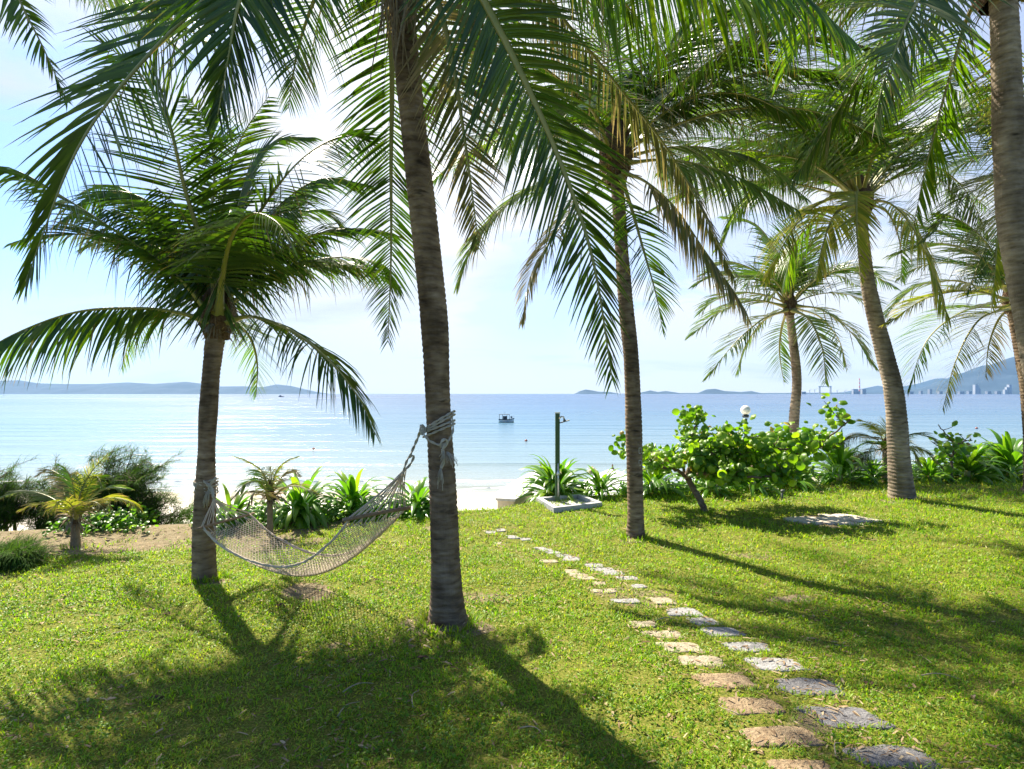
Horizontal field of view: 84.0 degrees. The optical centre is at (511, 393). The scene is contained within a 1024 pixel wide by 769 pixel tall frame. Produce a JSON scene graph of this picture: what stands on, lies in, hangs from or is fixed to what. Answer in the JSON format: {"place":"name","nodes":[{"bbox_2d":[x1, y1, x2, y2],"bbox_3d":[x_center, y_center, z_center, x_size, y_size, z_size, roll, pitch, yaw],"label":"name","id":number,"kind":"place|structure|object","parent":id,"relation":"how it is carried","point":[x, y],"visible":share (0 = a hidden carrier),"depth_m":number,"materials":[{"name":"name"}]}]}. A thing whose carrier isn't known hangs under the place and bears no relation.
{"place":"outdoors","nodes":[
{"label":"outdoors","id":0,"kind":"place"},
{"bbox_2d":[0,380,327,393],"bbox_3d":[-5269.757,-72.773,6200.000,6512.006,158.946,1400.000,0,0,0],"label":"hills","id":1,"kind":"structure","parent":0,"point":[134,388],"depth_m":5857.51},
{"bbox_2d":[0,394,1022,491],"bbox_3d":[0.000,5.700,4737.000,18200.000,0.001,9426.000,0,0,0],"label":"sea","id":2,"kind":"structure","parent":0,"point":[274,430],"depth_m":92.56,"materials":[{"name":"liquid"}]},
{"bbox_2d":[0,458,947,492],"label":"surf","id":3,"kind":"structure","parent":2,"relation":"on","point":[381,481],"depth_m":36.73,"materials":[{"name":"white liquid"}]},
{"bbox_2d":[499,414,513,422],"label":"fishing boat","id":4,"kind":"object","parent":2,"relation":"on","point":[504,419],"visible":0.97,"depth_m":111.52,"materials":[{"name":"blue"}]},
{"bbox_2d":[818,386,831,393],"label":"gantry crane","id":5,"kind":"object","parent":2,"relation":"on","point":[823,386],"visible":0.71,"depth_m":4297.00,"materials":[{"name":"grey metal"}]},
{"bbox_2d":[0,472,1023,768],"bbox_3d":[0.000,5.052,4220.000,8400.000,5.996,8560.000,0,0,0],"label":"ground","id":6,"kind":"structure","parent":0,"point":[474,502],"depth_m":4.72,"materials":[{"name":"green plant"}]},
{"bbox_2d":[0,454,49,530],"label":"needle bush","id":7,"kind":"object","parent":6,"relation":"on","point":[8,510],"visible":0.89,"depth_m":9.52,"materials":[{"name":"green plant"}]},
{"bbox_2d":[0,527,67,572],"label":"needle bush","id":8,"kind":"object","parent":6,"relation":"on","point":[15,552],"visible":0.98,"depth_m":6.85,"materials":[{"name":"green plant"}]},
{"bbox_2d":[13,471,64,529],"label":"needle bush","id":9,"kind":"object","parent":6,"relation":"on","point":[43,525],"visible":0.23,"depth_m":9.71,"materials":[{"name":"green plant"}]},
{"bbox_2d":[0,454,143,546],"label":"young palm","id":10,"kind":"object","parent":6,"relation":"on","point":[73,505],"visible":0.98,"depth_m":7.77,"materials":[{"name":"green plant"}]},
{"bbox_2d":[38,442,184,527],"bbox_3d":[-6.892,1.633,9.682,2.388,1.648,1.872,0,0,0],"label":"needle bush","id":11,"kind":"object","parent":6,"relation":"on","point":[131,476],"visible":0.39,"depth_m":9.62,"materials":[{"name":"green plant"}]},
{"bbox_2d":[0,0,249,110],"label":"palm tree","id":12,"kind":"object","parent":6,"relation":"on","point":[11,9],"visible":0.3,"depth_m":5.78,"materials":[{"name":"green plant"}]},
{"bbox_2d":[149,694,164,700],"bbox_3d":[-2.451,2.094,3.918,0.105,0.037,0.061,0,0,15],"label":"dry husk","id":13,"kind":"object","parent":6,"relation":"on","point":[156,696],"visible":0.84,"depth_m":3.91,"materials":[{"name":"brown plant"}]},
{"bbox_2d":[102,483,218,524],"bbox_3d":[-6.347,2.042,9.835,2.357,1.042,1.594,0,0,-23],"label":"needle bush","id":14,"kind":"object","parent":6,"relation":"on","point":[181,515],"visible":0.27,"depth_m":9.86,"materials":[{"name":"green plant"}]},
{"bbox_2d":[0,21,405,582],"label":"palm tree","id":15,"kind":"object","parent":6,"relation":"on","point":[210,263],"visible":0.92,"depth_m":6.16,"materials":[{"name":"green plant"}]},
{"bbox_2d":[193,410,457,576],"bbox_3d":[-2.035,1.011,5.683,3.451,1.721,0.824,0,0,30],"label":"hammock","id":16,"kind":"object","parent":15,"relation":"hanging from","point":[348,555],"visible":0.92,"depth_m":5.46,"materials":[{"name":"fabric"}]},
{"bbox_2d":[216,483,266,535],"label":"strap leaf lily","id":17,"kind":"object","parent":6,"relation":"on","point":[238,504],"visible":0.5,"depth_m":8.84,"materials":[{"name":"green plant"}]},
{"bbox_2d":[230,456,318,535],"bbox_3d":[-3.600,1.546,8.445,1.150,1.296,1.149,0,0,-40],"label":"young palm","id":18,"kind":"object","parent":6,"relation":"on","point":[270,487],"visible":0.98,"depth_m":8.45,"materials":[{"name":"green plant"}]},
{"bbox_2d":[250,461,345,529],"bbox_3d":[-3.459,1.815,9.422,1.738,1.290,1.691,0,0,29],"label":"strap leaf lily","id":19,"kind":"object","parent":6,"relation":"on","point":[297,499],"visible":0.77,"depth_m":9.06,"materials":[{"name":"green plant"}]},
{"bbox_2d":[312,468,388,522],"bbox_3d":[-2.791,1.843,9.804,1.513,1.209,1.612,0,0,0],"label":"strap leaf lily","id":20,"kind":"object","parent":6,"relation":"on","point":[350,485],"visible":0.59,"depth_m":9.63,"materials":[{"name":"green plant"}]},
{"bbox_2d":[377,476,429,519],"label":"strap leaf lily","id":21,"kind":"object","parent":6,"relation":"on","point":[418,489],"visible":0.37,"depth_m":9.90,"materials":[{"name":"green plant"}]},
{"bbox_2d":[417,655,427,661],"bbox_3d":[-0.719,2.076,4.475,0.091,0.050,0.085,0,0,42],"label":"dry husk","id":22,"kind":"object","parent":6,"relation":"on","point":[421,656],"visible":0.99,"depth_m":4.46,"materials":[{"name":"brown plant"}]},
{"bbox_2d":[5,0,864,627],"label":"palm tree","id":23,"kind":"object","parent":6,"relation":"on","point":[479,34],"visible":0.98,"depth_m":4.13,"materials":[{"name":"green plant"}]},
{"bbox_2d":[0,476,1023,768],"bbox_3d":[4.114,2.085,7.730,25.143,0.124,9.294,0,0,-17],"label":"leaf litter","id":24,"kind":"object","parent":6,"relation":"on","point":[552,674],"visible":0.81,"depth_m":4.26,"materials":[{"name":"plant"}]},
{"bbox_2d":[506,535,519,538],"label":"stepping stone","id":25,"kind":"object","parent":6,"relation":"on","point":[511,536],"visible":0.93,"depth_m":8.33,"materials":[{"name":"white stone"}]},
{"bbox_2d":[495,488,532,508],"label":"wall","id":26,"kind":"structure","parent":6,"relation":"on","point":[510,497],"depth_m":11.64,"materials":[{"name":"concrete"}]},
{"bbox_2d":[42,460,1022,535],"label":"ground cover","id":27,"kind":"object","parent":6,"relation":"on","point":[115,520],"visible":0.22,"depth_m":9.19,"materials":[{"name":"green plant"}]},
{"bbox_2d":[497,464,570,495],"bbox_3d":[0.962,3.780,19.000,2.900,2.875,2.900,0,0,0],"label":"beach umbrella","id":28,"kind":"object","parent":6,"relation":"on","point":[510,486],"visible":0.27,"depth_m":18.64,"materials":[{"name":"white fabric"}]},
{"bbox_2d":[539,560,558,562],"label":"stepping stone","id":29,"kind":"object","parent":6,"relation":"on","point":[549,561],"visible":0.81,"depth_m":7.10,"materials":[{"name":"beige stone"}]},
{"bbox_2d":[515,454,595,503],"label":"strap leaf lily","id":30,"kind":"object","parent":6,"relation":"on","point":[547,475],"visible":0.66,"depth_m":11.62,"materials":[{"name":"green plant"}]},
{"bbox_2d":[536,412,601,512],"bbox_3d":[1.034,1.284,10.650,1.141,1.856,1.017,0,0,-25],"label":"outdoor shower","id":31,"kind":"object","parent":6,"relation":"on","point":[591,503],"visible":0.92,"depth_m":10.86,"materials":[{"name":"green paint"}]},
{"bbox_2d":[563,556,579,560],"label":"stepping stone","id":32,"kind":"object","parent":6,"relation":"on","point":[570,558],"visible":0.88,"depth_m":7.24,"materials":[{"name":"white stone"}]},
{"bbox_2d":[564,569,580,572],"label":"stepping stone","id":33,"kind":"object","parent":6,"relation":"on","point":[570,570],"visible":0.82,"depth_m":6.73,"materials":[{"name":"beige stone"}]},
{"bbox_2d":[569,573,587,575],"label":"stepping stone","id":34,"kind":"object","parent":6,"relation":"on","point":[573,574],"visible":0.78,"depth_m":6.58,"materials":[{"name":"beige stone"}]},
{"bbox_2d":[573,576,595,579],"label":"stepping stone","id":35,"kind":"object","parent":6,"relation":"on","point":[586,577],"visible":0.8,"depth_m":6.45,"materials":[{"name":"beige stone"}]},
{"bbox_2d":[585,563,602,567],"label":"stepping stone","id":36,"kind":"object","parent":6,"relation":"on","point":[596,564],"visible":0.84,"depth_m":6.95,"materials":[{"name":"white stone"}]},
{"bbox_2d":[570,464,626,500],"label":"strap leaf lily","id":37,"kind":"object","parent":6,"relation":"on","point":[601,483],"visible":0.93,"depth_m":11.51,"materials":[{"name":"green plant"}]},
{"bbox_2d":[592,581,605,584],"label":"stepping stone","id":38,"kind":"object","parent":6,"relation":"on","point":[598,583],"visible":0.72,"depth_m":6.26,"materials":[{"name":"beige stone"}]},
{"bbox_2d":[577,464,626,495],"bbox_3d":[3.444,3.812,19.500,3.200,2.807,3.200,0,0,0],"label":"beach umbrella","id":39,"kind":"object","parent":6,"relation":"on","point":[614,476],"visible":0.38,"depth_m":19.02,"materials":[{"name":"white fabric"}]},
{"bbox_2d":[590,567,613,570],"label":"stepping stone","id":40,"kind":"object","parent":6,"relation":"on","point":[603,569],"visible":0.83,"depth_m":6.80,"materials":[{"name":"white stone"}]},
{"bbox_2d":[588,589,617,593],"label":"stepping stone","id":41,"kind":"object","parent":6,"relation":"on","point":[613,591],"visible":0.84,"depth_m":5.99,"materials":[{"name":"beige stone"}]},
{"bbox_2d":[603,570,624,574],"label":"stepping stone","id":42,"kind":"object","parent":6,"relation":"on","point":[607,572],"visible":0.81,"depth_m":6.67,"materials":[{"name":"white stone"}]},
{"bbox_2d":[611,598,640,603],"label":"stepping stone","id":43,"kind":"object","parent":6,"relation":"on","point":[632,600],"visible":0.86,"depth_m":5.72,"materials":[{"name":"grey stone"}]},
{"bbox_2d":[614,576,637,579],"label":"stepping stone","id":44,"kind":"object","parent":6,"relation":"on","point":[623,577],"visible":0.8,"depth_m":6.47,"materials":[{"name":"white stone"}]},
{"bbox_2d":[631,584,646,587],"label":"stepping stone","id":45,"kind":"object","parent":6,"relation":"on","point":[637,585],"visible":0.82,"depth_m":6.17,"materials":[{"name":"white stone"}]},
{"bbox_2d":[629,620,656,627],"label":"stepping stone","id":46,"kind":"object","parent":6,"relation":"on","point":[646,623],"visible":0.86,"depth_m":5.19,"materials":[{"name":"beige stone"}]},
{"bbox_2d":[400,0,898,538],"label":"palm tree","id":47,"kind":"object","parent":6,"relation":"on","point":[690,122],"visible":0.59,"depth_m":8.54,"materials":[{"name":"green plant"}]},
{"bbox_2d":[616,443,694,498],"bbox_3d":[2.970,1.714,11.894,1.766,1.275,1.820,0,0,0],"label":"strap leaf lily","id":48,"kind":"object","parent":6,"relation":"on","point":[656,481],"visible":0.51,"depth_m":11.63,"materials":[{"name":"green plant"}]},
{"bbox_2d":[645,597,676,604],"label":"stepping stone","id":49,"kind":"object","parent":6,"relation":"on","point":[656,600],"visible":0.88,"depth_m":5.75,"materials":[{"name":"beige stone"}]},
{"bbox_2d":[640,630,683,637],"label":"stepping stone","id":50,"kind":"object","parent":6,"relation":"on","point":[659,635],"visible":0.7,"depth_m":4.99,"materials":[{"name":"beige stone"}]},
{"bbox_2d":[655,642,703,652],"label":"stepping stone","id":51,"kind":"object","parent":6,"relation":"on","point":[687,646],"visible":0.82,"depth_m":4.71,"materials":[{"name":"beige stone"}]},
{"bbox_2d":[666,607,702,616],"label":"stepping stone","id":52,"kind":"object","parent":6,"relation":"on","point":[671,611],"visible":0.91,"depth_m":5.47,"materials":[{"name":"grey stone"}]},
{"bbox_2d":[676,655,726,666],"bbox_3d":[1.473,2.119,4.459,0.395,0.054,0.188,0,0,0],"label":"stepping stone","id":53,"kind":"object","parent":6,"relation":"on","point":[684,659],"visible":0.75,"depth_m":4.47,"materials":[{"name":"beige stone"}]},
{"bbox_2d":[685,617,721,625],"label":"stepping stone","id":54,"kind":"object","parent":6,"relation":"on","point":[700,620],"visible":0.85,"depth_m":5.25,"materials":[{"name":"grey stone"}]},
{"bbox_2d":[681,475,741,498],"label":"strap leaf lily","id":55,"kind":"object","parent":6,"relation":"on","point":[716,487],"visible":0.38,"depth_m":11.71,"materials":[{"name":"green plant"}]},
{"bbox_2d":[700,627,746,636],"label":"stepping stone","id":56,"kind":"object","parent":6,"relation":"on","point":[724,630],"visible":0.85,"depth_m":4.98,"materials":[{"name":"grey stone"}]},
{"bbox_2d":[690,673,761,689],"bbox_3d":[1.549,2.112,4.141,0.485,0.054,0.224,0,0,0],"label":"stepping stone","id":57,"kind":"object","parent":6,"relation":"on","point":[708,678],"visible":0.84,"depth_m":4.15,"materials":[{"name":"beige stone"}]},
{"bbox_2d":[608,393,855,511],"bbox_3d":[3.887,1.108,10.186,4.359,2.242,2.623,0,0,0],"label":"broad leaf shrub","id":58,"kind":"object","parent":6,"relation":"on","point":[725,453],"visible":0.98,"depth_m":9.60,"materials":[{"name":"green plant"}]},
{"bbox_2d":[741,405,750,435],"bbox_3d":[6.159,2.049,15.000,0.248,3.470,0.248,0,0,0],"label":"globe lamp","id":59,"kind":"object","parent":6,"relation":"on","point":[745,410],"visible":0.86,"depth_m":14.93,"materials":[{"name":"white glass"}]},
{"bbox_2d":[721,642,771,652],"bbox_3d":[1.946,2.115,4.701,0.406,0.054,0.190,0,0,0],"label":"stepping stone","id":60,"kind":"object","parent":6,"relation":"on","point":[738,645],"visible":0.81,"depth_m":4.71,"materials":[{"name":"grey stone"}]},
{"bbox_2d":[718,697,785,714],"bbox_3d":[1.599,2.112,3.812,0.429,0.054,0.224,0,0,0],"label":"stepping stone","id":61,"kind":"object","parent":6,"relation":"on","point":[755,706],"visible":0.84,"depth_m":3.81,"materials":[{"name":"beige stone"}]},
{"bbox_2d":[725,478,780,496],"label":"strap leaf lily","id":62,"kind":"object","parent":6,"relation":"on","point":[751,485],"visible":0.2,"depth_m":11.80,"materials":[{"name":"green plant"}]},
{"bbox_2d":[743,657,809,671],"bbox_3d":[2.053,2.115,4.404,0.449,0.054,0.231,0,0,0],"label":"stepping stone","id":63,"kind":"object","parent":6,"relation":"on","point":[769,664],"visible":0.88,"depth_m":4.39,"materials":[{"name":"grey stone"}]},
{"bbox_2d":[739,725,826,747],"bbox_3d":[1.645,2.114,3.481,0.493,0.054,0.214,0,0,0],"label":"stepping stone","id":64,"kind":"object","parent":6,"relation":"on","point":[787,732],"visible":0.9,"depth_m":3.47,"materials":[{"name":"beige stone"}]},
{"bbox_2d":[684,202,901,431],"bbox_3d":[7.733,-0.623,16.039,6.397,9.707,4.705,0,0,0],"label":"palm tree","id":65,"kind":"object","parent":6,"relation":"on","point":[789,304],"visible":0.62,"depth_m":15.74,"materials":[{"name":"green plant"}]},
{"bbox_2d":[763,461,826,491],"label":"strap leaf lily","id":66,"kind":"object","parent":6,"relation":"on","point":[812,485],"visible":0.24,"depth_m":12.30,"materials":[{"name":"green plant"}]},
{"bbox_2d":[767,759,832,768],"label":"stepping stone","id":67,"kind":"object","parent":6,"relation":"on","point":[783,763],"visible":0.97,"depth_m":3.21,"materials":[{"name":"beige stone"}]},
{"bbox_2d":[772,677,844,695],"bbox_3d":[2.124,2.118,4.073,0.495,0.054,0.253,0,0,0],"label":"stepping stone","id":68,"kind":"object","parent":6,"relation":"on","point":[799,682],"visible":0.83,"depth_m":4.08,"materials":[{"name":"grey stone"}]},
{"bbox_2d":[614,0,1023,382],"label":"palm tree","id":69,"kind":"object","parent":6,"relation":"on","point":[1005,112],"visible":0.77,"depth_m":6.40,"materials":[{"name":"green plant"}]},
{"bbox_2d":[783,516,862,524],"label":"paving slab","id":70,"kind":"structure","parent":6,"relation":"on","point":[826,520],"depth_m":9.24,"materials":[{"name":"grey stone"}]},
{"bbox_2d":[642,15,1023,499],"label":"palm tree","id":71,"kind":"object","parent":6,"relation":"on","point":[859,185],"visible":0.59,"depth_m":10.51,"materials":[{"name":"green plant"}]},
{"bbox_2d":[794,706,896,729],"bbox_3d":[2.145,2.109,3.675,0.545,0.054,0.257,0,0,0],"label":"stepping stone","id":72,"kind":"object","parent":6,"relation":"on","point":[865,716],"visible":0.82,"depth_m":3.66,"materials":[{"name":"grey stone"}]},
{"bbox_2d":[812,441,880,479],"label":"needle bush","id":73,"kind":"object","parent":6,"relation":"on","point":[853,455],"visible":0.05,"depth_m":14.52,"materials":[{"name":"green plant"}]},
{"bbox_2d":[810,429,886,486],"bbox_3d":[7.772,1.673,13.388,2.095,1.711,2.019,0,0,0],"label":"strap leaf lily","id":74,"kind":"object","parent":6,"relation":"on","point":[840,466],"visible":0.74,"depth_m":13.18,"materials":[{"name":"green plant"}]},
{"bbox_2d":[817,514,884,521],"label":"paving slab","id":75,"kind":"structure","parent":6,"relation":"on","point":[853,518],"depth_m":9.47,"materials":[{"name":"grey stone"}]},
{"bbox_2d":[849,457,887,484],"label":"strap leaf lily","id":76,"kind":"object","parent":6,"relation":"on","point":[879,470],"visible":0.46,"depth_m":13.38,"materials":[{"name":"green plant"}]},
{"bbox_2d":[832,418,938,482],"bbox_3d":[8.835,1.356,13.204,2.885,1.692,1.404,0,0,-12],"label":"young palm","id":77,"kind":"object","parent":6,"relation":"on","point":[878,430],"visible":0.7,"depth_m":13.31,"materials":[{"name":"green plant"}]},
{"bbox_2d":[842,744,942,768],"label":"stepping stone","id":78,"kind":"object","parent":6,"relation":"on","point":[893,760],"visible":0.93,"depth_m":3.28,"materials":[{"name":"grey stone"}]},
{"bbox_2d":[911,452,962,484],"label":"strap leaf lily","id":79,"kind":"object","parent":6,"relation":"on","point":[928,471],"visible":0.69,"depth_m":13.71,"materials":[{"name":"green plant"}]},
{"bbox_2d":[921,673,958,678],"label":"dry twig","id":80,"kind":"object","parent":6,"relation":"on","point":[936,673],"visible":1,"depth_m":4.16,"materials":[{"name":"wood"}]},
{"bbox_2d":[920,420,980,481],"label":"round leaf bush","id":81,"kind":"object","parent":6,"relation":"on","point":[947,448],"visible":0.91,"depth_m":13.55,"materials":[{"name":"green plant"}]},
{"bbox_2d":[878,207,1023,492],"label":"palm tree","id":82,"kind":"object","parent":6,"relation":"on","point":[1005,306],"visible":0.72,"depth_m":11.85,"materials":[{"name":"green plant"}]},
{"bbox_2d":[893,69,1023,298],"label":"palm tree","id":83,"kind":"object","parent":6,"relation":"on","point":[932,227],"visible":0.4,"depth_m":9.83,"materials":[{"name":"green plant"}]},
{"bbox_2d":[929,436,1018,484],"bbox_3d":[11.213,1.778,13.976,2.122,1.374,2.076,0,0,0],"label":"strap leaf lily","id":84,"kind":"object","parent":6,"relation":"on","point":[973,463],"visible":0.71,"depth_m":13.76,"materials":[{"name":"green plant"}]},
{"bbox_2d":[970,428,1022,482],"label":"strap leaf lily","id":85,"kind":"object","parent":6,"relation":"on","point":[1009,452],"visible":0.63,"depth_m":14.08,"materials":[{"name":"green plant"}]},
{"bbox_2d":[0,0,1023,393],"label":"sky","id":86,"kind":"structure","parent":0,"point":[488,354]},
{"bbox_2d":[575,389,618,393],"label":"island","id":87,"kind":"structure","parent":0,"point":[585,391],"depth_m":5513.89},
{"bbox_2d":[641,390,679,393],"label":"island","id":88,"kind":"structure","parent":0,"point":[655,392],"depth_m":5507.01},
{"bbox_2d":[696,389,763,393],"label":"island","id":89,"kind":"structure","parent":0,"point":[711,391],"depth_m":5512.45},
{"bbox_2d":[680,392,883,393],"bbox_3d":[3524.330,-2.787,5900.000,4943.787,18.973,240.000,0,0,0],"label":"shore","id":90,"kind":"structure","parent":0,"point":[806,393],"depth_m":5839.60,"materials":[{"name":"blue"}]},
{"bbox_2d":[852,389,858,393],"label":"building","id":91,"kind":"structure","parent":0,"point":[855,391],"depth_m":4288.00,"materials":[{"name":"silver metal"}]},
{"bbox_2d":[860,389,865,393],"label":"building","id":92,"kind":"structure","parent":0,"point":[862,391],"depth_m":4288.00,"materials":[{"name":"silver metal"}]},
{"bbox_2d":[839,378,946,392],"bbox_3d":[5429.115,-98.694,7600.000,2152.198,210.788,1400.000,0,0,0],"label":"hills","id":93,"kind":"structure","parent":0,"point":[880,388],"depth_m":7499.40,"materials":[{"name":"blue"}]},
{"bbox_2d":[877,357,1019,393],"bbox_3d":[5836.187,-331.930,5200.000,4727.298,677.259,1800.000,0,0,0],"label":"mountain","id":94,"kind":"structure","parent":0,"point":[1008,375],"depth_m":4998.10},
{"bbox_2d":[973,385,980,393],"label":"building","id":95,"kind":"structure","parent":0,"point":[976,389],"depth_m":4293.00,"materials":[{"name":"grey"}]},
{"bbox_2d":[1003,384,1011,393],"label":"building","id":96,"kind":"structure","parent":0,"point":[1008,389],"depth_m":4293.00,"materials":[{"name":"grey"}]}
]}

